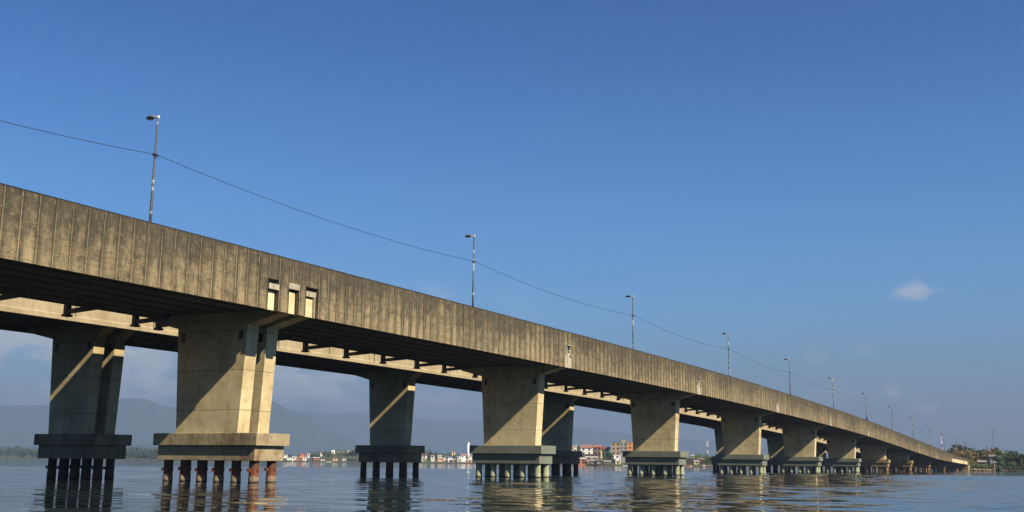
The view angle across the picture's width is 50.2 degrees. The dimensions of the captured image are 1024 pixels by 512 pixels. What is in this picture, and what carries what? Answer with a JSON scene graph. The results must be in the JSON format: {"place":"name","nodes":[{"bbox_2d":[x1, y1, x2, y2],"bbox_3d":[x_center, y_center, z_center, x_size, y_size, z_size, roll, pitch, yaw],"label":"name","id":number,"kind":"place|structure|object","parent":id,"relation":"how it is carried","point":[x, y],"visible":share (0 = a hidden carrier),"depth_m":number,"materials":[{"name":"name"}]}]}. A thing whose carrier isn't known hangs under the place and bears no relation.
{"place":"outdoors","nodes":[
{"label":"outdoors","id":0,"kind":"place"},
{"bbox_2d":[0,398,472,456],"bbox_3d":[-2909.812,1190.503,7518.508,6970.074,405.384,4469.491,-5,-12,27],"label":"hills","id":1,"kind":"structure","parent":0,"point":[141,421],"depth_m":6777.35,"materials":[{"name":"grey"}]},
{"bbox_2d":[0,459,1023,511],"bbox_3d":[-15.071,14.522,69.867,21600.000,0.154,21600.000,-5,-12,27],"label":"water","id":2,"kind":"structure","parent":0,"point":[26,485],"depth_m":56.05,"materials":[{"name":"blue liquid"}]},
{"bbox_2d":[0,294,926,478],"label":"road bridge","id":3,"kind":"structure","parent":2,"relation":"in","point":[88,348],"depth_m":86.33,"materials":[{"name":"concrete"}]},
{"bbox_2d":[0,183,969,483],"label":"road bridge","id":4,"kind":"structure","parent":2,"relation":"in","point":[232,313],"depth_m":75.17,"materials":[{"name":"concrete"}]},
{"bbox_2d":[146,115,159,221],"bbox_3d":[-20.136,-4.268,60.527,1.000,7.378,0.408,-5,-12,27],"label":"street lamp","id":5,"kind":"object","parent":4,"relation":"on","point":[151,117],"visible":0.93,"depth_m":60.45,"materials":[{"name":"metal"}]},
{"bbox_2d":[0,120,925,432],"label":"overhead cable","id":6,"kind":"object","parent":5,"relation":"attached to","point":[352,228],"visible":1,"depth_m":72.00,"materials":[{"name":"black metal"}]},
{"bbox_2d":[465,234,474,306],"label":"street lamp","id":7,"kind":"object","parent":4,"relation":"on","point":[468,236],"visible":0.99,"depth_m":91.44,"materials":[{"name":"metal"}]},
{"bbox_2d":[626,295,633,348],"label":"street lamp","id":8,"kind":"object","parent":4,"relation":"on","point":[627,296],"visible":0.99,"depth_m":122.87,"materials":[{"name":"metal"}]},
{"bbox_2d":[722,333,729,375],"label":"street lamp","id":9,"kind":"object","parent":4,"relation":"on","point":[728,354],"visible":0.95,"depth_m":154.82,"materials":[{"name":"metal"}]},
{"bbox_2d":[784,359,790,394],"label":"street lamp","id":10,"kind":"object","parent":4,"relation":"on","point":[789,375],"visible":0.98,"depth_m":185.68,"materials":[{"name":"metal"}]},
{"bbox_2d":[0,450,1023,470],"bbox_3d":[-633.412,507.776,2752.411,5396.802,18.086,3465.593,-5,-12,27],"label":"ground","id":11,"kind":"structure","parent":0,"point":[347,458],"depth_m":1096.73,"materials":[{"name":"soil"}]},
{"bbox_2d":[0,445,157,458],"bbox_3d":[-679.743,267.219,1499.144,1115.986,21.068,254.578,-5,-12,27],"label":"mangrove forest","id":12,"kind":"object","parent":11,"relation":"on","point":[137,452],"visible":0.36,"depth_m":1543.27,"materials":[{"name":"green plant"}]},
{"bbox_2d":[298,453,305,456],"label":"house","id":13,"kind":"structure","parent":11,"relation":"on","point":[301,454],"depth_m":1166.43,"materials":[{"name":"paint"}]},
{"bbox_2d":[311,452,320,456],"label":"tree","id":14,"kind":"object","parent":11,"relation":"on","point":[315,455],"visible":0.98,"depth_m":1150.58,"materials":[{"name":"green plant"}]},
{"bbox_2d":[324,451,332,458],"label":"tree","id":15,"kind":"object","parent":11,"relation":"on","point":[328,454],"visible":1,"depth_m":1130.35,"materials":[{"name":"green plant"}]},
{"bbox_2d":[350,446,358,459],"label":"tree","id":16,"kind":"object","parent":11,"relation":"on","point":[353,451],"visible":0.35,"depth_m":1094.93,"materials":[{"name":"green plant"}]},
{"bbox_2d":[421,454,426,461],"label":"house","id":17,"kind":"structure","parent":11,"relation":"on","point":[424,456],"depth_m":965.74,"materials":[{"name":"paint"}]},
{"bbox_2d":[421,450,472,460],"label":"tree belt","id":18,"kind":"object","parent":11,"relation":"on","point":[436,454],"visible":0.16,"depth_m":1021.32,"materials":[{"name":"green plant"}]},
{"bbox_2d":[459,454,471,461],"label":"house","id":19,"kind":"structure","parent":11,"relation":"on","point":[463,457],"depth_m":950.72,"materials":[{"name":"paint"}]},
{"bbox_2d":[467,442,469,458],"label":"water tower","id":20,"kind":"structure","parent":11,"relation":"on","point":[468,443],"depth_m":935.96,"materials":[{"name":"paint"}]},
{"bbox_2d":[579,458,585,465],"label":"house","id":21,"kind":"structure","parent":11,"relation":"on","point":[582,460],"depth_m":672.08,"materials":[{"name":"paint"}]},
{"bbox_2d":[580,445,592,453],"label":"house","id":22,"kind":"structure","parent":11,"relation":"on","point":[586,449],"depth_m":721.75,"materials":[{"name":"paint"}]},
{"bbox_2d":[580,454,598,457],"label":"house","id":23,"kind":"structure","parent":11,"relation":"on","point":[583,455],"depth_m":705.90,"materials":[{"name":"paint"}]},
{"bbox_2d":[585,456,597,463],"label":"house","id":24,"kind":"structure","parent":11,"relation":"on","point":[588,458],"depth_m":690.48,"materials":[{"name":"paint"}]},
{"bbox_2d":[593,445,601,459],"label":"house","id":25,"kind":"structure","parent":11,"relation":"on","point":[596,449],"depth_m":736.68,"materials":[{"name":"paint"}]},
{"bbox_2d":[600,447,609,459],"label":"house","id":26,"kind":"structure","parent":11,"relation":"on","point":[605,451],"depth_m":716.31,"materials":[{"name":"paint"}]},
{"bbox_2d":[603,460,610,463],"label":"house","id":27,"kind":"structure","parent":11,"relation":"on","point":[606,461],"depth_m":660.15,"materials":[{"name":"grey paint"}]},
{"bbox_2d":[606,453,613,459],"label":"tree","id":28,"kind":"object","parent":11,"relation":"on","point":[610,456],"visible":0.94,"depth_m":699.71,"materials":[{"name":"green plant"}]},
{"bbox_2d":[611,442,619,458],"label":"house","id":29,"kind":"structure","parent":11,"relation":"on","point":[614,448],"depth_m":711.84,"materials":[{"name":"paint"}]},
{"bbox_2d":[614,455,620,463],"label":"house","id":30,"kind":"structure","parent":11,"relation":"on","point":[616,457],"depth_m":672.63,"materials":[{"name":"paint"}]},
{"bbox_2d":[620,439,626,462],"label":"house","id":31,"kind":"structure","parent":11,"relation":"on","point":[623,445],"depth_m":736.88,"materials":[{"name":"paint"}]},
{"bbox_2d":[627,442,632,450],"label":"house","id":32,"kind":"structure","parent":11,"relation":"on","point":[629,446],"depth_m":727.09,"materials":[{"name":"paint"}]},
{"bbox_2d":[688,458,696,464],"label":"house","id":33,"kind":"structure","parent":11,"relation":"on","point":[690,461],"depth_m":680.48,"materials":[{"name":"paint"}]},
{"bbox_2d":[686,453,827,463],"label":"scrub","id":34,"kind":"object","parent":11,"relation":"on","point":[698,456],"visible":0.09,"depth_m":721.56,"materials":[{"name":"green plant"}]},
{"bbox_2d":[946,444,975,452],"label":"tree","id":35,"kind":"object","parent":11,"relation":"on","point":[958,447],"visible":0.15,"depth_m":522.33,"materials":[{"name":"green plant"}]},
{"bbox_2d":[959,450,965,456],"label":"yellow tree","id":36,"kind":"object","parent":11,"relation":"on","point":[961,453],"visible":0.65,"depth_m":494.80,"materials":[{"name":"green plant"}]},
{"bbox_2d":[966,450,973,459],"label":"yellow tree","id":37,"kind":"object","parent":11,"relation":"on","point":[971,457],"visible":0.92,"depth_m":493.90,"materials":[{"name":"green plant"}]},
{"bbox_2d":[969,459,975,465],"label":"bush","id":38,"kind":"object","parent":11,"relation":"on","point":[971,461],"visible":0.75,"depth_m":442.01,"materials":[{"name":"green plant"}]},
{"bbox_2d":[951,450,1001,464],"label":"long shed","id":39,"kind":"structure","parent":11,"relation":"on","point":[971,452],"depth_m":506.87,"materials":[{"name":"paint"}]},
{"bbox_2d":[973,452,979,463],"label":"yellow tree","id":40,"kind":"object","parent":11,"relation":"on","point":[977,456],"visible":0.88,"depth_m":494.10,"materials":[{"name":"green plant"}]},
{"bbox_2d":[976,449,985,455],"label":"yellow tree","id":41,"kind":"object","parent":11,"relation":"on","point":[980,452],"visible":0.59,"depth_m":495.01,"materials":[{"name":"green plant"}]},
{"bbox_2d":[977,460,986,465],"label":"shed","id":42,"kind":"structure","parent":11,"relation":"on","point":[982,462],"depth_m":452.55,"materials":[{"name":"paint"}]},
{"bbox_2d":[979,456,989,464],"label":"shed","id":43,"kind":"structure","parent":11,"relation":"on","point":[984,458],"depth_m":470.48,"materials":[{"name":"paint"}]},
{"bbox_2d":[970,459,1023,470],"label":"bank scrub","id":44,"kind":"object","parent":11,"relation":"on","point":[1011,467],"visible":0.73,"depth_m":422.39,"materials":[{"name":"green plant"}]},
{"bbox_2d":[994,447,1000,457],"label":"tree","id":45,"kind":"object","parent":11,"relation":"on","point":[997,452],"visible":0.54,"depth_m":494.13,"materials":[{"name":"green plant"}]},
{"bbox_2d":[992,455,1002,463],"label":"tree","id":46,"kind":"object","parent":11,"relation":"on","point":[995,459],"visible":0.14,"depth_m":442.06,"materials":[{"name":"green plant"}]},
{"bbox_2d":[997,450,1017,466],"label":"tree","id":47,"kind":"object","parent":11,"relation":"on","point":[1006,457],"visible":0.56,"depth_m":431.61,"materials":[{"name":"green plant"}]},
{"bbox_2d":[1006,453,1023,466],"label":"tree","id":48,"kind":"object","parent":11,"relation":"on","point":[1018,458],"visible":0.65,"depth_m":426.39,"materials":[{"name":"green plant"}]},
{"bbox_2d":[0,0,1023,454],"label":"sky","id":49,"kind":"structure","parent":0,"point":[834,189],"materials":[{"name":"blue"}]},
{"bbox_2d":[290,410,828,457],"bbox_3d":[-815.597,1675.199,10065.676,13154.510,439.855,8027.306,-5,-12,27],"label":"hills","id":50,"kind":"structure","parent":0,"point":[443,436],"depth_m":9345.26,"materials":[{"name":"grey"}]}
]}

